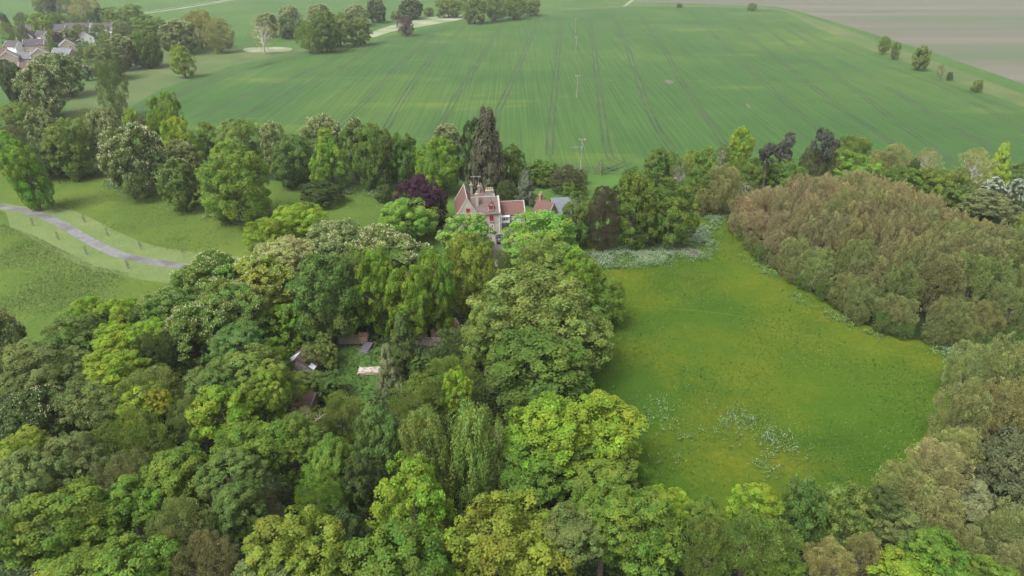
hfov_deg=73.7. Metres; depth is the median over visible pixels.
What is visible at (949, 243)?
young tree
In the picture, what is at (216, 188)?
broadleaf tree
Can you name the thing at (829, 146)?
pine tree
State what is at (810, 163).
broadleaf tree
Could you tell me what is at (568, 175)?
yew tree
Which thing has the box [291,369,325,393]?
shrub
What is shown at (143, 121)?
broadleaf tree
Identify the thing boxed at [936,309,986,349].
young tree
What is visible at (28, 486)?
broadleaf tree
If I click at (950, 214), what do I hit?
young tree
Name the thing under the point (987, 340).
young tree
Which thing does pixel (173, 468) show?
broadleaf tree
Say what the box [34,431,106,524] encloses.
broadleaf tree
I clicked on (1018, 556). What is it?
young tree
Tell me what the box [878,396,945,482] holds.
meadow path
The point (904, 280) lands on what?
young tree
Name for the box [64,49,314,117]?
village meadow
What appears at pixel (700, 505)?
broadleaf tree
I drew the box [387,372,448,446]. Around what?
broadleaf tree
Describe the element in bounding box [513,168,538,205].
conifer tree
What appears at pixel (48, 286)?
grass
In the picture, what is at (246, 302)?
horse chestnut
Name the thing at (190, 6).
road
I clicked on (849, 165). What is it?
broadleaf tree
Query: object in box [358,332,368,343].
log pile
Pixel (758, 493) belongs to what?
broadleaf tree
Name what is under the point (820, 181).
young tree
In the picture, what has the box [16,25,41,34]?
cottage
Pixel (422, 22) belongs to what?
dirt track
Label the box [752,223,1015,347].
copse floor
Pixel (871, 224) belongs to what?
young tree
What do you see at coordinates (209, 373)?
broadleaf tree
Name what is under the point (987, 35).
bare field
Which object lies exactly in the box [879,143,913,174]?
broadleaf tree
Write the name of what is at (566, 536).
broadleaf tree
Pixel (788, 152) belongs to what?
pine tree
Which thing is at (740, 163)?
broadleaf tree
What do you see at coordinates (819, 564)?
broadleaf tree
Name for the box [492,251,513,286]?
broadleaf tree
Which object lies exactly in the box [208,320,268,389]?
broadleaf tree
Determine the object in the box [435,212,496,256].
horse chestnut
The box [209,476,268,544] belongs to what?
broadleaf tree
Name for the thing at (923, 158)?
bare tree
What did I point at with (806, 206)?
young tree
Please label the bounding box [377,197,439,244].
broadleaf tree
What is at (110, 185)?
cow parsley
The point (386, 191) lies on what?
shrub
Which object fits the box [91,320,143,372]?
broadleaf tree
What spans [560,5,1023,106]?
field margin
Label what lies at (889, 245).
young tree
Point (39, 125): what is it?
horse chestnut
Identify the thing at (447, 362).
broadleaf tree
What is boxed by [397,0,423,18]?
horse chestnut
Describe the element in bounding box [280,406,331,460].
bare tree
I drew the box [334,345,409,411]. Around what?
clearing lawn
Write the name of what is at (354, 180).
belt floor
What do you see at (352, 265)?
broadleaf tree
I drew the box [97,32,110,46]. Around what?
broadleaf tree
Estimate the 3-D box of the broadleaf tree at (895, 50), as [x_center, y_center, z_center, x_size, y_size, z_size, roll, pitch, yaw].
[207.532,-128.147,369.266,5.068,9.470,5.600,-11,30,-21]
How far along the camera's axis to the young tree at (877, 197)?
142.60 m
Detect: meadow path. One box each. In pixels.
[625,306,948,363]
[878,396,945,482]
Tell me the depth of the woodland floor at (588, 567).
87.54 m
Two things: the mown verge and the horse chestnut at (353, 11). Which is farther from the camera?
the horse chestnut at (353, 11)
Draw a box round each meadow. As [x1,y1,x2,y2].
[0,170,454,387]
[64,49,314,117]
[570,209,1014,522]
[960,214,1023,237]
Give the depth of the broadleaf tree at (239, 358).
89.35 m
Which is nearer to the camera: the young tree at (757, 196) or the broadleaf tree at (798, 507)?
the broadleaf tree at (798, 507)
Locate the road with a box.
[147,0,231,12]
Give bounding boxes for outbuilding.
[532,192,558,224]
[550,197,578,223]
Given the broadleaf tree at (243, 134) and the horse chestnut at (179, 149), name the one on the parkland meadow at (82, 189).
the horse chestnut at (179, 149)
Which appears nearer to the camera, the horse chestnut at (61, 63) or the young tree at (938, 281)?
the young tree at (938, 281)
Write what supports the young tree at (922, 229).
on the copse floor at (919, 324)
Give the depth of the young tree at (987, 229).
126.95 m
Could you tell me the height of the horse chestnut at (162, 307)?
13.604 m
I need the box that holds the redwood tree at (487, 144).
[465,104,506,192]
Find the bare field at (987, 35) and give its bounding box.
[634,0,1023,83]
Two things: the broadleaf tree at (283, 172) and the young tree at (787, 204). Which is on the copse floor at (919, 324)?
the young tree at (787, 204)
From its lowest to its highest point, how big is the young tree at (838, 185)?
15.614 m
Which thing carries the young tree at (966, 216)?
on the copse floor at (919, 324)
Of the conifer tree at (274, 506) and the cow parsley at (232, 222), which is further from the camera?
the cow parsley at (232, 222)
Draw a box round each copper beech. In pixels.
[52,31,63,43]
[388,174,448,227]
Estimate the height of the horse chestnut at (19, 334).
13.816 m
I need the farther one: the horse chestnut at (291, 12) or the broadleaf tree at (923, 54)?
the horse chestnut at (291, 12)
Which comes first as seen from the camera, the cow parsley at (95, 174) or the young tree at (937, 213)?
the young tree at (937, 213)
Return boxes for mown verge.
[0,203,241,284]
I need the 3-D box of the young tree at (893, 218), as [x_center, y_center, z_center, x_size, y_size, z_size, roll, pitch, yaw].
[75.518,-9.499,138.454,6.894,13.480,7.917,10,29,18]
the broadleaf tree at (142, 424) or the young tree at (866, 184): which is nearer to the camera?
the broadleaf tree at (142, 424)
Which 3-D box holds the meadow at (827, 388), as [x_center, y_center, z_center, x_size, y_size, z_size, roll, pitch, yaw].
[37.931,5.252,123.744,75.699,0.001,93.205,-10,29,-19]
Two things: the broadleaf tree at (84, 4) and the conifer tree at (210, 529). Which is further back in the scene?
the broadleaf tree at (84, 4)
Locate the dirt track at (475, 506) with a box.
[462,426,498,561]
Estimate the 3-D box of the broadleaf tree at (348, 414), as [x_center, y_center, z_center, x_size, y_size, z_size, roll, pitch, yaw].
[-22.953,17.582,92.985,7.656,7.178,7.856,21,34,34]
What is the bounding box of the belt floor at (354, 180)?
[1,145,471,184]
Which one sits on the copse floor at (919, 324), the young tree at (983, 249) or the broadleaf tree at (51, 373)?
the young tree at (983, 249)
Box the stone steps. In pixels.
[358,341,373,353]
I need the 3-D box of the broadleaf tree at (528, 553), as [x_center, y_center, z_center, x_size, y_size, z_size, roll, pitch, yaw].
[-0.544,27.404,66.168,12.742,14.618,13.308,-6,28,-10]
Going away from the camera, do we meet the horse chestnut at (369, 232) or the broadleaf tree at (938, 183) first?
the horse chestnut at (369, 232)
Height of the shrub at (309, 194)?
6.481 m
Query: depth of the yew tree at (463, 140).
178.05 m
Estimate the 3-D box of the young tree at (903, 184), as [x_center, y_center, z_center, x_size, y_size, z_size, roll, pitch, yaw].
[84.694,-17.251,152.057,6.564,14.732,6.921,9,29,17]
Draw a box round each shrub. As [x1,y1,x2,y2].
[0,34,15,44]
[48,41,58,51]
[72,55,82,66]
[80,66,93,80]
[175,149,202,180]
[253,345,293,369]
[256,303,305,354]
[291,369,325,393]
[299,180,347,207]
[311,369,349,401]
[374,184,392,202]
[390,10,401,19]
[406,352,431,376]
[423,7,433,15]
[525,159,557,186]
[535,166,555,185]
[562,181,575,196]
[575,183,587,195]
[580,169,588,182]
[682,149,699,170]
[697,145,716,172]
[747,3,756,10]
[946,72,953,80]
[956,188,1023,221]
[970,80,983,91]
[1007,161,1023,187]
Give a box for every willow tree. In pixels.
[395,403,456,501]
[443,397,503,513]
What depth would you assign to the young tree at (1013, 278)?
118.67 m
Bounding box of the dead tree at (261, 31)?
[245,17,278,53]
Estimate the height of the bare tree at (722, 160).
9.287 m
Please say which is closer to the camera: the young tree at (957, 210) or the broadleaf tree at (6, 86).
the young tree at (957, 210)
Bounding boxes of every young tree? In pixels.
[727,210,758,234]
[729,196,758,216]
[734,223,755,239]
[740,189,767,213]
[741,209,776,242]
[741,234,756,245]
[742,235,762,250]
[747,243,766,257]
[751,185,782,215]
[753,188,782,228]
[753,243,775,263]
[759,229,795,264]
[763,210,798,250]
[764,254,781,267]
[765,187,796,236]
[774,234,812,273]
[776,259,797,275]
[780,215,816,260]
[781,260,805,284]
[782,172,813,214]
[788,175,820,200]
[788,190,825,248]
[795,272,813,290]
[798,189,833,236]
[799,246,837,280]
[799,256,834,291]
[800,176,832,202]
[806,209,855,266]
[809,192,854,258]
[811,172,845,207]
[815,279,837,302]
[823,186,867,223]
[824,181,858,209]
[826,286,850,308]
[827,272,873,308]
[829,218,875,280]
[834,169,869,191]
[834,170,871,190]
[835,238,879,290]
[836,290,855,312]
[837,210,880,260]
[841,277,884,318]
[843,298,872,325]
[845,195,877,246]
[848,252,901,310]
[852,182,891,234]
[853,179,886,216]
[864,176,890,195]
[870,171,890,186]
[870,457,936,540]
[872,185,914,217]
[872,234,914,295]
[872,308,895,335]
[873,293,922,335]
[874,209,904,253]
[874,209,914,268]
[875,193,911,246]
[876,262,926,316]
[883,236,938,303]
[884,182,912,206]
[886,178,912,220]
[886,475,966,540]
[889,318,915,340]
[893,210,939,247]
[894,183,915,193]
[894,229,947,294]
[904,436,975,513]
[906,203,940,239]
[907,189,946,228]
[908,193,940,213]
[908,247,967,319]
[912,192,934,206]
[916,193,944,213]
[918,237,968,301]
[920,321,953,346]
[926,294,974,341]
[926,376,994,449]
[926,426,991,481]
[928,209,972,238]
[930,216,975,256]
[931,512,987,573]
[932,224,972,294]
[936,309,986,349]
[939,206,969,224]
[940,338,996,396]
[944,251,1005,318]
[952,328,983,350]
[956,297,1007,339]
[959,219,1005,266]
[962,213,989,242]
[962,228,1014,304]
[963,222,1005,274]
[969,376,1023,444]
[971,327,997,349]
[972,495,1023,566]
[974,331,1023,396]
[981,217,1023,272]
[984,282,1023,334]
[986,259,1023,323]
[988,239,1023,303]
[989,225,1023,239]
[991,537,1023,575]
[999,325,1023,352]
[1007,300,1023,330]
[1011,325,1023,346]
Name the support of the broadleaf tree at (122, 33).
on the ground at (236, 14)
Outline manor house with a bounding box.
[454,176,524,233]
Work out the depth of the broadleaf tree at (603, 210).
143.99 m
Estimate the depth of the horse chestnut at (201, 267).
115.43 m
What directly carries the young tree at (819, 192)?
on the copse floor at (919, 324)
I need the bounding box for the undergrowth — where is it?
[0,266,1023,575]
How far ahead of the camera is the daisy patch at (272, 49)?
403.20 m
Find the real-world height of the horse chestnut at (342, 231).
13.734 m
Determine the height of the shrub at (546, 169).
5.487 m
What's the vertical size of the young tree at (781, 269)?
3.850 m
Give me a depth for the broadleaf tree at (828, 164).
175.46 m
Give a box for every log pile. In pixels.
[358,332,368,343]
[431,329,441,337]
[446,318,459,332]
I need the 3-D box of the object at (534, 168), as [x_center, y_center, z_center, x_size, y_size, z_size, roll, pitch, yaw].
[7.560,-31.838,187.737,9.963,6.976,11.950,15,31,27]
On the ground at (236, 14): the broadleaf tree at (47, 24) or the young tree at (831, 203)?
the broadleaf tree at (47, 24)
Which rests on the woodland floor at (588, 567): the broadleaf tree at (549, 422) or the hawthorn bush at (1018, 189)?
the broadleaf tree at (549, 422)
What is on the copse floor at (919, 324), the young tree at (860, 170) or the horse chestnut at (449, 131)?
the young tree at (860, 170)
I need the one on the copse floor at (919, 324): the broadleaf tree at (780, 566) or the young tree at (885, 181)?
the young tree at (885, 181)
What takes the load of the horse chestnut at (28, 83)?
on the ground at (236, 14)
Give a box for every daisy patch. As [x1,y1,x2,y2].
[243,47,291,51]
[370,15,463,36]
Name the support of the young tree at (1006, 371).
on the woodland floor at (588, 567)
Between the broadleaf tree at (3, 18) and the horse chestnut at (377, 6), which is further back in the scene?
the horse chestnut at (377, 6)
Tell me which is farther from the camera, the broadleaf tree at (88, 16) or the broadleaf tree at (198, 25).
the broadleaf tree at (88, 16)
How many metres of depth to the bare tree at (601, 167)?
194.71 m
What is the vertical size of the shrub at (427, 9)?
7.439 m
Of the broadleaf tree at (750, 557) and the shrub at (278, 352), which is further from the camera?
the shrub at (278, 352)
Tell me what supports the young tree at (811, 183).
on the copse floor at (919, 324)
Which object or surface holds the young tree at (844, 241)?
on the copse floor at (919, 324)
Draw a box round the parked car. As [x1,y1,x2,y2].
[495,234,503,243]
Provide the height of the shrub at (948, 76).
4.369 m
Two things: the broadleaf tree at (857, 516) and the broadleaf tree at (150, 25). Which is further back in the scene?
the broadleaf tree at (150, 25)
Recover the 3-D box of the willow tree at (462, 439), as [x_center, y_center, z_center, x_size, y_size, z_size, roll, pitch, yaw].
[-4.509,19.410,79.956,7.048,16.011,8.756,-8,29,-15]
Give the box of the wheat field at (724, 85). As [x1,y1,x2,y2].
[124,6,1023,177]
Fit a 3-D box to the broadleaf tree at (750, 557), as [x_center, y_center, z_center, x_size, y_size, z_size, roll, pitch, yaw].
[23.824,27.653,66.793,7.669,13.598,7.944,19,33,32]
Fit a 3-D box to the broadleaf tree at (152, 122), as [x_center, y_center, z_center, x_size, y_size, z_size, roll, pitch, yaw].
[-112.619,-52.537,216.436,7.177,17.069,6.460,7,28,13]
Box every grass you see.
[0,224,175,331]
[50,181,384,253]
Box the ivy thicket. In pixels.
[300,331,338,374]
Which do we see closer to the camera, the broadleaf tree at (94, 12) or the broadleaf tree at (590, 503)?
the broadleaf tree at (590, 503)
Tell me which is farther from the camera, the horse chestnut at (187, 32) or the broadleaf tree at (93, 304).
the horse chestnut at (187, 32)
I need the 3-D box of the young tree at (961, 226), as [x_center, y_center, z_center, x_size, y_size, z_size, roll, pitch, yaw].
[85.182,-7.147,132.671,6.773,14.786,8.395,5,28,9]
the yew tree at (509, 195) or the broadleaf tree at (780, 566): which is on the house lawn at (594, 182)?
the yew tree at (509, 195)
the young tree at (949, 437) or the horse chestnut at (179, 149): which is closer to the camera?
the young tree at (949, 437)
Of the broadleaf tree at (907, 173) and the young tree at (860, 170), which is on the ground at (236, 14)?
the broadleaf tree at (907, 173)
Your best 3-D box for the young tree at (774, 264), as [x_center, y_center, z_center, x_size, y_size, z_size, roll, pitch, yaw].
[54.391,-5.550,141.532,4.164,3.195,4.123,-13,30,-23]
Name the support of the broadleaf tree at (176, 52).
on the village meadow at (144, 82)
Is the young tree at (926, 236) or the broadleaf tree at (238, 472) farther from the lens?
the young tree at (926, 236)
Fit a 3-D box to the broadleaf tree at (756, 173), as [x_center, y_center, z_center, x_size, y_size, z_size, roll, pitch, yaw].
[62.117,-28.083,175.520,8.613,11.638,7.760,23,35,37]
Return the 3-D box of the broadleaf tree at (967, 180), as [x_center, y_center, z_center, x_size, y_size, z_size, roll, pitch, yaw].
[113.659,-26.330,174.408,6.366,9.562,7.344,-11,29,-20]
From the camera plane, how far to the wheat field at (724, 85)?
299.50 m
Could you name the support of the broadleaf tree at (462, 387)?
on the woodland floor at (588, 567)
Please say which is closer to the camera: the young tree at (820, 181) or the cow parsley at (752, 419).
the cow parsley at (752, 419)
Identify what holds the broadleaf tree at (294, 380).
on the woodland floor at (588, 567)
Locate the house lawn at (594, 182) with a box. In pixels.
[448,173,658,239]
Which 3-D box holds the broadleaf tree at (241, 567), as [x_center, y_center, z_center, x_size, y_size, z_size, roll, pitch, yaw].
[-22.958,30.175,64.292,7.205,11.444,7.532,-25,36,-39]
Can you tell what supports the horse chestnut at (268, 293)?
on the woodland floor at (588, 567)
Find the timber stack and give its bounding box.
[357,366,380,375]
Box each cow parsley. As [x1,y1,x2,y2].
[49,171,105,177]
[102,180,163,193]
[196,211,278,226]
[337,187,384,197]
[578,229,721,273]
[609,385,710,474]
[688,210,728,239]
[698,401,810,484]
[730,253,892,343]
[911,342,997,360]
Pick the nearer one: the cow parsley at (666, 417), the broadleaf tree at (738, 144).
the cow parsley at (666, 417)
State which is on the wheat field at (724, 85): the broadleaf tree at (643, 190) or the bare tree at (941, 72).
the bare tree at (941, 72)
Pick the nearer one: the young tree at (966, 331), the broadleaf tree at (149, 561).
the broadleaf tree at (149, 561)
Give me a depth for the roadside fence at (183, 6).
627.19 m
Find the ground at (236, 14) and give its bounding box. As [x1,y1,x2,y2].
[0,0,1023,550]
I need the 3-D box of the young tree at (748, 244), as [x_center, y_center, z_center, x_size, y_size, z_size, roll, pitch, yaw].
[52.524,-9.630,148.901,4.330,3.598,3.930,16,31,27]
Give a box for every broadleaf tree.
[0,12,9,24]
[0,22,15,39]
[0,59,28,101]
[0,100,39,139]
[0,130,27,178]
[0,138,54,211]
[0,336,61,397]
[0,344,102,414]
[0,424,51,492]
[0,446,69,535]
[0,475,128,572]
[0,513,41,575]
[1,125,30,150]
[12,12,28,24]
[12,21,29,41]
[27,12,54,33]
[31,0,51,13]
[33,141,73,177]
[33,543,130,575]
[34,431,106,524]
[39,311,113,369]
[40,117,100,181]
[44,29,55,45]
[45,0,61,12]
[47,12,66,23]
[48,379,134,462]
[56,0,74,13]
[57,295,115,340]
[63,13,83,22]
[64,0,100,18]
[71,24,93,39]
[77,41,95,60]
[78,107,99,146]
[78,531,187,575]
[81,10,97,23]
[81,42,128,78]
[81,347,151,400]
[85,406,178,477]
[86,447,156,541]
[90,23,110,39]
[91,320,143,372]
[92,7,107,22]
[92,56,128,118]
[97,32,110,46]
[99,6,129,22]
[99,297,142,370]
[99,473,166,542]
[105,362,190,444]
[107,30,128,47]
[109,378,174,450]
[118,4,145,29]
[121,108,139,130]
[123,24,140,38]
[127,29,163,67]
[128,316,180,358]
[130,14,166,40]
[133,114,152,132]
[135,39,162,67]
[139,440,219,542]
[144,95,166,147]
[144,387,173,447]
[144,495,216,575]
[157,90,186,140]
[159,114,201,162]
[166,394,219,463]
[169,45,196,77]
[169,529,239,575]
[177,8,217,48]
[184,360,244,419]
[184,380,259,446]
[191,447,267,540]
[193,120,216,161]
[194,138,271,222]
[201,16,234,52]
[207,420,280,501]
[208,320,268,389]
[209,342,290,432]
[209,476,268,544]
[211,118,269,169]
[230,549,295,575]
[241,504,349,575]
[242,217,297,264]
[245,364,292,442]
[265,201,330,258]
[265,411,326,504]
[270,134,310,187]
[272,368,307,412]
[276,275,303,310]
[282,252,367,343]
[293,470,352,525]
[294,20,320,53]
[301,432,355,510]
[308,127,353,190]
[309,389,369,443]
[310,8,341,52]
[312,507,374,575]
[324,11,353,46]
[326,244,371,324]
[339,452,385,525]
[340,517,457,575]
[347,17,372,45]
[352,122,396,189]
[352,243,398,337]
[352,402,403,500]
[364,451,456,548]
[367,238,423,283]
[374,129,388,178]
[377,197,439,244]
[384,264,430,340]
[386,131,418,188]
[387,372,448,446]
[396,14,413,35]
[414,136,463,191]
[415,246,456,338]
[423,353,484,423]
[433,0,462,16]
[440,365,473,422]
[442,489,576,575]
[443,231,497,318]
[459,297,521,368]
[461,0,485,23]
[466,263,596,373]
[483,0,506,21]
[483,323,595,411]
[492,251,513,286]
[497,391,598,477]
[497,428,577,505]
[499,143,527,185]
[499,209,578,271]
[502,0,525,18]
[510,235,570,296]
[522,0,540,15]
[528,290,614,388]
[536,501,604,575]
[554,247,601,309]
[556,388,648,478]
[561,438,639,504]
[562,190,593,247]
[564,475,644,575]
[579,324,607,369]
[584,272,626,325]
[586,185,625,250]
[597,486,684,575]
[608,166,660,249]
[618,458,657,496]
[637,483,695,569]
[641,177,700,247]
[644,147,681,185]
[677,515,736,575]
[679,495,726,575]
[683,164,715,211]
[691,183,712,214]
[701,163,742,214]
[718,505,805,575]
[723,126,755,167]
[726,482,784,575]
[732,179,761,196]
[734,159,749,184]
[737,157,773,195]
[755,544,807,575]
[760,158,807,192]
[772,475,831,562]
[794,146,824,178]
[802,535,857,575]
[811,480,884,573]
[814,151,844,177]
[826,149,883,178]
[832,134,872,166]
[843,531,885,575]
[860,484,907,572]
[865,544,944,575]
[868,150,889,174]
[870,505,929,574]
[872,165,933,195]
[876,36,891,53]
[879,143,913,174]
[890,42,901,59]
[896,524,977,575]
[911,45,931,70]
[912,165,958,204]
[938,183,978,211]
[941,168,973,200]
[945,424,1023,524]
[962,553,1020,575]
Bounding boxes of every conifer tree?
[202,500,231,538]
[254,487,291,546]
[375,343,403,398]
[390,311,420,374]
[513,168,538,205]
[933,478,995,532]
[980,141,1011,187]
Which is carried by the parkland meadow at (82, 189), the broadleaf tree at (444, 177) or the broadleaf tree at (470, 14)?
the broadleaf tree at (444, 177)
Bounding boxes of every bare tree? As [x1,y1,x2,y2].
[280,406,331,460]
[598,160,603,174]
[666,158,689,191]
[713,144,731,168]
[913,147,943,172]
[935,64,945,78]
[952,147,999,188]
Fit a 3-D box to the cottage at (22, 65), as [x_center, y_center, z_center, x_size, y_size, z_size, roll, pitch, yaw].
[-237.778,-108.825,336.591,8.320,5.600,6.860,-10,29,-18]
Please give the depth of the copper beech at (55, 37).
403.62 m
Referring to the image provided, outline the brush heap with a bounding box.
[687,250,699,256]
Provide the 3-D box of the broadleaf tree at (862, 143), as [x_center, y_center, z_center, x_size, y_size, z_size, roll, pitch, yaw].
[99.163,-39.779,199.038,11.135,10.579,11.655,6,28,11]
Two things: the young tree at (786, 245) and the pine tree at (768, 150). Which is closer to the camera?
the young tree at (786, 245)
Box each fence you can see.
[147,0,223,11]
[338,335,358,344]
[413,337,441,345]
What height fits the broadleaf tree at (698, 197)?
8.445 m
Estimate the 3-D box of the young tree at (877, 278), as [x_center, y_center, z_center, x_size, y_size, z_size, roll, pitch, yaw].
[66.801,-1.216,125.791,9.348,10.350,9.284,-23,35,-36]
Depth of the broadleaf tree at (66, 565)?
61.68 m
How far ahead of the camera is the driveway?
153.75 m
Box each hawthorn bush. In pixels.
[979,176,1006,205]
[1002,178,1023,208]
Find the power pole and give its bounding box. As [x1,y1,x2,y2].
[579,139,589,168]
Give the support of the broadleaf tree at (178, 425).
on the woodland floor at (588, 567)
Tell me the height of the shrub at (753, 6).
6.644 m
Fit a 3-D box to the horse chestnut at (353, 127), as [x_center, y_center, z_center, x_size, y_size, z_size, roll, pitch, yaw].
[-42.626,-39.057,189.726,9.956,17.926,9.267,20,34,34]
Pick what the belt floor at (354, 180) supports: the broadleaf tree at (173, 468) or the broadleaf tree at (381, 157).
the broadleaf tree at (381, 157)
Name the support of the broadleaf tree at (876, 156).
on the ground at (236, 14)
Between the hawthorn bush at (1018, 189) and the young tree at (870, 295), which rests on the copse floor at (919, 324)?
the young tree at (870, 295)
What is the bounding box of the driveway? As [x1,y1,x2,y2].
[0,204,212,270]
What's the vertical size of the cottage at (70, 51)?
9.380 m
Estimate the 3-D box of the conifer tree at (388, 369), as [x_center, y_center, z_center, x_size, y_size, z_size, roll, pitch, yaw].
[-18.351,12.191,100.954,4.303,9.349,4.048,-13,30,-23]
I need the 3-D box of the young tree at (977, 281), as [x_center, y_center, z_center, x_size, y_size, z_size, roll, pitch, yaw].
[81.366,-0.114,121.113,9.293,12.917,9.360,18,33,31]
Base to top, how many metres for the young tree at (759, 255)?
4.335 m
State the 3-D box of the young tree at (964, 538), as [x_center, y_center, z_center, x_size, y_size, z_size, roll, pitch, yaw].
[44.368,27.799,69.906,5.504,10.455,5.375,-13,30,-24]
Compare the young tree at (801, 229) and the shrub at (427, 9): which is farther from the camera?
the shrub at (427, 9)
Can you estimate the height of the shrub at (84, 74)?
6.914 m
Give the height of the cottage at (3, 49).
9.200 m
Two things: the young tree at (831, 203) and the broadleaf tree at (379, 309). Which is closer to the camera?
the broadleaf tree at (379, 309)
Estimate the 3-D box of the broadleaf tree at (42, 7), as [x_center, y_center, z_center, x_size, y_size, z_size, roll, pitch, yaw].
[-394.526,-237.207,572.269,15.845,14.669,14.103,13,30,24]
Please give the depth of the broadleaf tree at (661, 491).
70.16 m
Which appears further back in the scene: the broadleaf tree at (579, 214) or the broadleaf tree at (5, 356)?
the broadleaf tree at (579, 214)
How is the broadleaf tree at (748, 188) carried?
on the ground at (236, 14)
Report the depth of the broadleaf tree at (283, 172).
181.01 m
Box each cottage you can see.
[0,45,5,54]
[0,46,20,67]
[3,37,23,52]
[15,52,30,61]
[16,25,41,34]
[18,61,38,70]
[22,27,35,38]
[22,36,47,51]
[29,43,49,61]
[35,28,50,41]
[51,45,80,62]
[52,21,68,34]
[58,36,76,50]
[64,20,90,33]
[78,28,95,44]
[90,20,116,35]
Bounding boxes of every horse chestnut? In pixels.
[0,306,29,377]
[0,384,83,467]
[12,60,69,117]
[23,107,62,160]
[34,51,84,96]
[58,27,80,44]
[83,107,134,169]
[95,121,167,199]
[104,34,139,68]
[111,19,128,34]
[126,285,202,358]
[147,301,231,387]
[156,156,202,212]
[157,18,197,51]
[161,139,203,176]
[168,248,262,308]
[194,276,270,350]
[228,251,297,325]
[253,235,320,285]
[255,12,278,36]
[259,121,292,176]
[277,4,302,38]
[299,113,341,158]
[303,217,367,275]
[306,3,331,23]
[338,116,371,177]
[340,223,450,323]
[344,4,369,23]
[366,0,386,22]
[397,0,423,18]
[433,123,460,151]
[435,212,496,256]
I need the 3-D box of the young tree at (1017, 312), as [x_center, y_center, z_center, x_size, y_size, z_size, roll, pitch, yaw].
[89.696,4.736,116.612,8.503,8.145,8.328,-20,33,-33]
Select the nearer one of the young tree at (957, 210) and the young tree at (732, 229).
the young tree at (957, 210)
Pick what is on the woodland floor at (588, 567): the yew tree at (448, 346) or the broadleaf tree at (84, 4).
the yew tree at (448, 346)
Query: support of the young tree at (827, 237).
on the copse floor at (919, 324)
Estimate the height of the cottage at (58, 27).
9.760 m
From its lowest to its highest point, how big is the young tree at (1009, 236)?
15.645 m
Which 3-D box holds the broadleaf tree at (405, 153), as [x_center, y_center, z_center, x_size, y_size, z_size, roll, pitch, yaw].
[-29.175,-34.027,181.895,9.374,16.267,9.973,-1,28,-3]
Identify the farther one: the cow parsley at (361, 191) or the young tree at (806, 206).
the cow parsley at (361, 191)
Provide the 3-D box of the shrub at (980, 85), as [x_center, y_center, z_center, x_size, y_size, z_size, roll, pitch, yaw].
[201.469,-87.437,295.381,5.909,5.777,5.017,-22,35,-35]
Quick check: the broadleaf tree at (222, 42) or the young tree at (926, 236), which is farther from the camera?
the broadleaf tree at (222, 42)
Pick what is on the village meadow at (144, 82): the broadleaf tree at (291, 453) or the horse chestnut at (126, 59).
the horse chestnut at (126, 59)
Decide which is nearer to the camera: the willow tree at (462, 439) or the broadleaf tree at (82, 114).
the willow tree at (462, 439)
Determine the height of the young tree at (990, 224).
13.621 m
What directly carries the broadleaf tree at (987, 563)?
on the woodland floor at (588, 567)
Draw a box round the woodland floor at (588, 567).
[0,261,1023,575]
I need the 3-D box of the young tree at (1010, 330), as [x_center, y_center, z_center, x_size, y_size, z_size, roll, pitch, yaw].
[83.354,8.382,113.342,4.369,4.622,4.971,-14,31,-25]
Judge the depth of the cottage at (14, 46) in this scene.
384.04 m
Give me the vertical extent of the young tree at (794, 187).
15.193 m
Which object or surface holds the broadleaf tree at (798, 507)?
on the woodland floor at (588, 567)
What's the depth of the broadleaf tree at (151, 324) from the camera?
96.53 m
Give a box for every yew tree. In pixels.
[131,331,177,368]
[431,325,482,369]
[456,117,481,183]
[496,179,515,200]
[547,164,585,193]
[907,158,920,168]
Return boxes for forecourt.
[479,229,536,265]
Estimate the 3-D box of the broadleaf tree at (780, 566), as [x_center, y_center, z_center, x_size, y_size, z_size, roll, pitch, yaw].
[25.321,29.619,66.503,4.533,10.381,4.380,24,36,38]
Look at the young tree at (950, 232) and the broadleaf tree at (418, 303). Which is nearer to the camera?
the broadleaf tree at (418, 303)
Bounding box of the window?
[489,215,493,221]
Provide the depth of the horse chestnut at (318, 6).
484.32 m
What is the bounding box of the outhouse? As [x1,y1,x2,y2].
[280,389,322,412]
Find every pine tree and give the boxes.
[758,143,780,193]
[773,131,796,188]
[810,127,840,175]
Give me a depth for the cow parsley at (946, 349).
112.98 m
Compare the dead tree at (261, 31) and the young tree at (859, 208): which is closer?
the young tree at (859, 208)
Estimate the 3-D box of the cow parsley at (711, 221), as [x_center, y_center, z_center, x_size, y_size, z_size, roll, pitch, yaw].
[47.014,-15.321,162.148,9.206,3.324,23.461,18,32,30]
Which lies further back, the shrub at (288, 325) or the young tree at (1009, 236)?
the young tree at (1009, 236)
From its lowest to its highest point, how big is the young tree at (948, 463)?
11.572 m
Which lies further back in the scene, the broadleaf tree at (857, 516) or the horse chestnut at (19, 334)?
the horse chestnut at (19, 334)
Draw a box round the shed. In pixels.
[289,345,324,379]
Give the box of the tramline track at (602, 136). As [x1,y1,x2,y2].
[137,8,1023,174]

